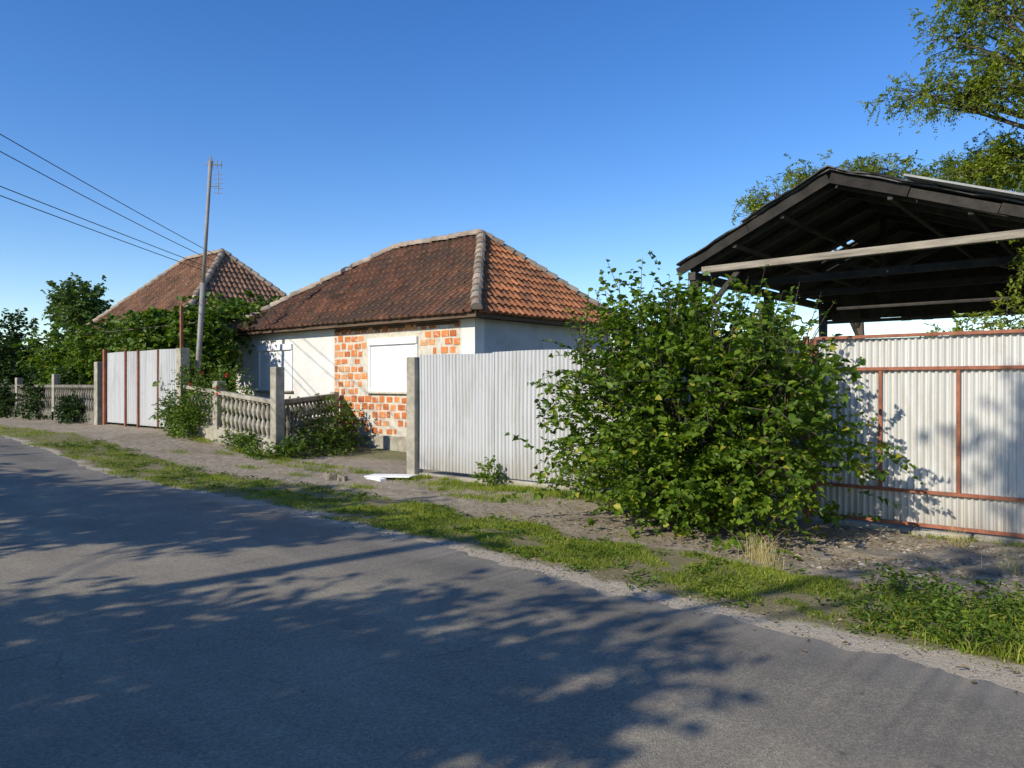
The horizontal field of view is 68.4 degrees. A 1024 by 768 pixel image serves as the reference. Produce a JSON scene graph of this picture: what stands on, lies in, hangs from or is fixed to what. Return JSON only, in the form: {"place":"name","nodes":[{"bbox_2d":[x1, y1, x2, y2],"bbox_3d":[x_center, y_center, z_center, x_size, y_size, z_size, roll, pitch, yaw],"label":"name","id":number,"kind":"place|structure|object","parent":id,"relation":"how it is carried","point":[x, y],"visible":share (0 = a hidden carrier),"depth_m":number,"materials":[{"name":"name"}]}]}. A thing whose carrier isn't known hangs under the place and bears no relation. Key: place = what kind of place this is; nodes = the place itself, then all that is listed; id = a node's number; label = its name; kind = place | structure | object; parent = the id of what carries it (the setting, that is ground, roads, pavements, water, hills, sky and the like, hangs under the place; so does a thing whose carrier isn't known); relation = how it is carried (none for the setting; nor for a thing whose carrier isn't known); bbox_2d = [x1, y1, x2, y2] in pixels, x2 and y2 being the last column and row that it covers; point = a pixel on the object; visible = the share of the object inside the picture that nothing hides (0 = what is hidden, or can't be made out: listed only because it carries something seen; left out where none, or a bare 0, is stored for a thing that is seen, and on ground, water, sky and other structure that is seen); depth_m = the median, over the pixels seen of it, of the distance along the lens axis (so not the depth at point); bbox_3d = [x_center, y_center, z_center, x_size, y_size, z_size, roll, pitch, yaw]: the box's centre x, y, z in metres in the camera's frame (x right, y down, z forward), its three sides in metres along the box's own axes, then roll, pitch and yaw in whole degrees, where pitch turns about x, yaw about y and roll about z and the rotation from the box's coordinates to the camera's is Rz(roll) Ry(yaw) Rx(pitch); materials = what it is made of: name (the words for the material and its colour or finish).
{"place":"outdoors","nodes":[
{"label":"outdoors","id":0,"kind":"place"},
{"bbox_2d":[237,256,594,331],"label":"roof deck","id":1,"kind":"structure","parent":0,"point":[475,310],"depth_m":17.76,"materials":[{"name":"brown wood"}]},
{"bbox_2d":[0,435,1023,767],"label":"road","id":2,"kind":"structure","parent":0,"point":[146,625],"depth_m":4.25,"materials":[{"name":"grey asphalt"}]},
{"bbox_2d":[0,417,1023,692],"bbox_3d":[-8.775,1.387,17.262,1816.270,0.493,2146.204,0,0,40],"label":"ground","id":3,"kind":"structure","parent":0,"point":[164,445],"depth_m":7.76,"materials":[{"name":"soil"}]},
{"bbox_2d":[0,307,43,398],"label":"garden tree","id":4,"kind":"object","parent":3,"relation":"on","point":[9,366],"visible":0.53,"depth_m":28.48,"materials":[{"name":"green plant"}]},
{"bbox_2d":[5,339,49,358],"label":"distant trees","id":5,"kind":"object","parent":3,"relation":"on","point":[25,347],"depth_m":58.81,"materials":[{"name":"green plant"}]},
{"bbox_2d":[0,369,86,423],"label":"roadside shrub","id":6,"kind":"object","parent":3,"relation":"on","point":[68,410],"visible":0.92,"depth_m":24.91,"materials":[{"name":"green plant"}]},
{"bbox_2d":[1,374,93,424],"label":"concrete balustrade","id":7,"kind":"object","parent":3,"relation":"on","point":[56,389],"visible":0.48,"depth_m":24.29,"materials":[{"name":"grey concrete"}]},
{"bbox_2d":[40,272,113,334],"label":"distant tree","id":8,"kind":"object","parent":3,"relation":"on","point":[72,303],"visible":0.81,"depth_m":43.98,"materials":[{"name":"green plant"}]},
{"bbox_2d":[94,362,102,424],"bbox_3d":[-12.136,0.350,22.194,0.240,2.000,0.240,0,0,40],"label":"concrete gate post","id":9,"kind":"object","parent":3,"relation":"on","point":[98,393],"visible":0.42,"depth_m":22.09,"materials":[{"name":"grey concrete"}]},
{"bbox_2d":[1,290,282,412],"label":"grape vine pergola","id":10,"kind":"object","parent":3,"relation":"on","point":[70,357],"visible":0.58,"depth_m":22.08,"materials":[{"name":"green plant"}]},
{"bbox_2d":[103,306,182,428],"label":"corrugated metal gate","id":11,"kind":"structure","parent":3,"relation":"on","point":[131,394],"depth_m":20.51,"materials":[{"name":"white metal"}]},
{"bbox_2d":[176,348,189,429],"bbox_3d":[-8.262,0.225,18.923,0.240,2.250,0.240,0,0,40],"label":"concrete gate post","id":12,"kind":"object","parent":3,"relation":"on","point":[185,352],"visible":0.49,"depth_m":18.83,"materials":[{"name":"grey concrete"}]},
{"bbox_2d":[149,348,265,439],"bbox_3d":[-7.462,0.433,18.187,4.020,2.595,1.767,0,0,40],"label":"climbing rose bush","id":13,"kind":"object","parent":3,"relation":"on","point":[174,417],"visible":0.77,"depth_m":18.11,"materials":[{"name":"green plant"}]},
{"bbox_2d":[195,155,222,385],"bbox_3d":[-7.864,-2.318,19.431,0.837,7.144,0.132,0,0,7],"label":"tv antenna pole","id":14,"kind":"object","parent":3,"relation":"on","point":[200,318],"visible":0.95,"depth_m":19.40,"materials":[{"name":"grey metal"}]},
{"bbox_2d":[183,367,283,455],"bbox_3d":[-6.548,0.692,17.476,4.154,2.120,0.220,0,0,40],"label":"concrete balustrade","id":15,"kind":"object","parent":3,"relation":"on","point":[273,413],"visible":0.69,"depth_m":16.90,"materials":[{"name":"grey concrete"}]},
{"bbox_2d":[213,391,369,460],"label":"garden plants","id":16,"kind":"object","parent":3,"relation":"on","point":[336,437],"visible":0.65,"depth_m":16.82,"materials":[{"name":"green plant"}]},
{"bbox_2d":[284,392,338,450],"bbox_3d":[-4.736,0.923,17.717,0.208,1.451,2.871,0,0,11],"label":"concrete balustrade","id":17,"kind":"object","parent":3,"relation":"on","point":[288,415],"visible":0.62,"depth_m":17.34,"materials":[{"name":"grey concrete"}]},
{"bbox_2d":[324,472,347,480],"bbox_3d":[-3.026,1.579,12.617,0.319,0.196,0.771,0,0,-39],"label":"culvert rubble","id":18,"kind":"object","parent":3,"relation":"on","point":[332,476],"visible":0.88,"depth_m":12.45,"materials":[{"name":"concrete"}]},
{"bbox_2d":[343,433,406,451],"bbox_3d":[-2.823,1.470,21.339,9.815,0.460,5.370,0,0,40],"label":"foundation","id":19,"kind":"object","parent":3,"relation":"on","point":[395,443],"depth_m":18.02,"materials":[{"name":"concrete"}]},
{"bbox_2d":[236,318,608,436],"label":"walls","id":20,"kind":"structure","parent":19,"relation":"on","point":[314,365],"depth_m":18.65,"materials":[{"name":"white paint"}]},
{"bbox_2d":[257,344,292,390],"bbox_3d":[-6.596,-0.460,21.138,1.670,1.280,0.195,0,0,40],"label":"roller shutter","id":21,"kind":"object","parent":20,"relation":"attached to","point":[277,355],"visible":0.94,"depth_m":21.11,"materials":[{"name":"white plastic"}]},
{"bbox_2d":[256,390,293,391],"bbox_3d":[-6.642,0.206,21.082,1.770,0.047,0.110,0,0,40],"label":"window sill","id":22,"kind":"structure","parent":20,"relation":"attached to","point":[269,391],"depth_m":21.28,"materials":[{"name":"concrete"}]},
{"bbox_2d":[365,391,406,393],"bbox_3d":[-2.849,0.206,17.880,1.840,0.047,0.110,0,0,40],"label":"window sill","id":23,"kind":"structure","parent":20,"relation":"attached to","point":[386,392],"depth_m":17.92,"materials":[{"name":"white concrete"}]},
{"bbox_2d":[368,336,417,391],"bbox_3d":[-2.802,-0.460,17.935,1.740,1.280,0.195,0,0,40],"label":"roller shutter","id":24,"kind":"object","parent":20,"relation":"attached to","point":[388,364],"visible":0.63,"depth_m":17.95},
{"bbox_2d":[335,321,459,434],"bbox_3d":[-2.830,-0.101,17.932,4.460,2.624,0.066,0,0,40],"label":"brickwork","id":25,"kind":"object","parent":20,"relation":"attached to","point":[444,333],"visible":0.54,"depth_m":18.52,"materials":[{"name":"orange brick"}]},
{"bbox_2d":[233,312,618,336],"bbox_3d":[-2.721,-1.415,21.279,10.120,0.190,5.950,0,0,40],"label":"eaves timber","id":26,"kind":"object","parent":20,"relation":"on","point":[387,322],"visible":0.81,"depth_m":17.67,"materials":[{"name":"brown wood"}]},
{"bbox_2d":[234,235,610,330],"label":"roof tiles","id":27,"kind":"object","parent":26,"relation":"on","point":[374,288],"visible":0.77,"depth_m":18.93,"materials":[{"name":"brown tile"}]},
{"bbox_2d":[230,229,616,324],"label":"ridge tiles","id":28,"kind":"object","parent":27,"relation":"attached to","point":[477,280],"visible":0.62,"depth_m":19.85,"materials":[{"name":"tile"}]},
{"bbox_2d":[364,474,417,480],"bbox_3d":[-2.079,1.578,12.656,0.856,0.095,0.553,0,0,20],"label":"discarded white board","id":29,"kind":"object","parent":3,"relation":"on","point":[376,477],"visible":0.76,"depth_m":12.64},
{"bbox_2d":[407,357,422,473],"bbox_3d":[-1.710,0.615,13.260,0.210,2.170,0.210,0,0,40],"label":"concrete fence post","id":30,"kind":"object","parent":3,"relation":"on","point":[413,415],"visible":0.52,"depth_m":13.17,"materials":[{"name":"grey concrete"}]},
{"bbox_2d":[0,425,1023,672],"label":"grass verge","id":31,"kind":"object","parent":3,"relation":"on","point":[566,553],"depth_m":7.98,"materials":[{"name":"green plant"}]},
{"bbox_2d":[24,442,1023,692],"bbox_3d":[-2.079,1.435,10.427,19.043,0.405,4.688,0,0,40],"label":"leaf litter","id":32,"kind":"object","parent":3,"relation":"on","point":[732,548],"visible":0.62,"depth_m":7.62,"materials":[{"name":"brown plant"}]},
{"bbox_2d":[469,455,590,497],"bbox_3d":[0.333,1.411,11.156,0.742,0.706,2.512,0,0,-42],"label":"fence plant","id":33,"kind":"object","parent":3,"relation":"on","point":[484,475],"visible":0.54,"depth_m":11.64,"materials":[{"name":"green plant"}]},
{"bbox_2d":[43,439,1023,656],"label":"broadleaf weeds","id":34,"kind":"object","parent":3,"relation":"on","point":[894,579],"visible":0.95,"depth_m":5.47,"materials":[{"name":"green plant"}]},
{"bbox_2d":[419,341,802,519],"bbox_3d":[0.939,0.591,11.057,6.650,2.219,0.190,0,0,40],"label":"corrugated metal fence","id":35,"kind":"object","parent":3,"relation":"on","point":[474,408],"visible":0.41,"depth_m":12.03,"materials":[{"name":"white metal"}]},
{"bbox_2d":[501,251,922,560],"bbox_3d":[2.024,0.250,8.439,4.403,3.632,2.881,0,0,40],"label":"mulberry bush","id":36,"kind":"object","parent":3,"relation":"on","point":[720,476],"visible":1,"depth_m":7.91,"materials":[{"name":"green plant"}]},
{"bbox_2d":[676,165,1023,336],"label":"open timber shed","id":37,"kind":"structure","parent":3,"relation":"on","point":[922,248],"depth_m":11.68,"materials":[{"name":"brown wood"}]},
{"bbox_2d":[726,516,1023,577],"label":"dry grass tuft","id":38,"kind":"object","parent":3,"relation":"on","point":[762,559],"visible":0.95,"depth_m":6.71,"materials":[{"name":"beige plant"}]},
{"bbox_2d":[731,149,1023,338],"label":"acacia tree","id":39,"kind":"object","parent":3,"relation":"on","point":[857,328],"visible":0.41,"depth_m":17.89,"materials":[{"name":"green plant"}]},
{"bbox_2d":[779,329,1023,545],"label":"metal gate","id":40,"kind":"structure","parent":3,"relation":"on","point":[947,412],"depth_m":7.97,"materials":[{"name":"white metal"}]},
{"bbox_2d":[792,580,1023,665],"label":"tall grass","id":41,"kind":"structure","parent":3,"relation":"on","point":[1019,647],"depth_m":4.79,"materials":[{"name":"green plant"}]},
{"bbox_2d":[808,547,1023,576],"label":"broken concrete crust","id":42,"kind":"object","parent":3,"relation":"on","point":[944,555],"visible":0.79,"depth_m":6.96},
{"bbox_2d":[857,0,1023,192],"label":"acacia tree","id":43,"kind":"object","parent":3,"relation":"on","point":[978,90],"visible":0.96,"depth_m":13.32,"materials":[{"name":"green plant"}]},
{"bbox_2d":[920,239,1023,336],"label":"elder shrub","id":44,"kind":"object","parent":3,"relation":"on","point":[996,322],"visible":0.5,"depth_m":9.26,"materials":[{"name":"green plant"}]},
{"bbox_3d":[-11.501,-2.900,-1.703,1.300,9.000,0.340,0,0,40],"label":"utility pole","id":45,"kind":"object","parent":3,"relation":"on","visible":0},
{"bbox_2d":[0,134,231,275],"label":"overhead wires","id":46,"kind":"object","parent":45,"relation":"attached to","point":[105,207],"visible":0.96,"depth_m":19.00,"materials":[{"name":"black metal"}]},
{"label":"walls","id":47,"kind":"object","parent":3,"relation":"on","visible":0},
{"bbox_2d":[77,253,283,334],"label":"roof tiles","id":48,"kind":"object","parent":47,"relation":"on","point":[173,283],"visible":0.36,"depth_m":29.54,"materials":[{"name":"brown tile"}]},
{"bbox_2d":[76,248,286,331],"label":"ridge tiles","id":49,"kind":"object","parent":48,"relation":"attached to","point":[221,252],"visible":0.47,"depth_m":30.09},
{"bbox_2d":[0,0,1023,348],"label":"sky","id":50,"kind":"structure","parent":0,"point":[578,135],"materials":[{"name":"blue"}]}
]}

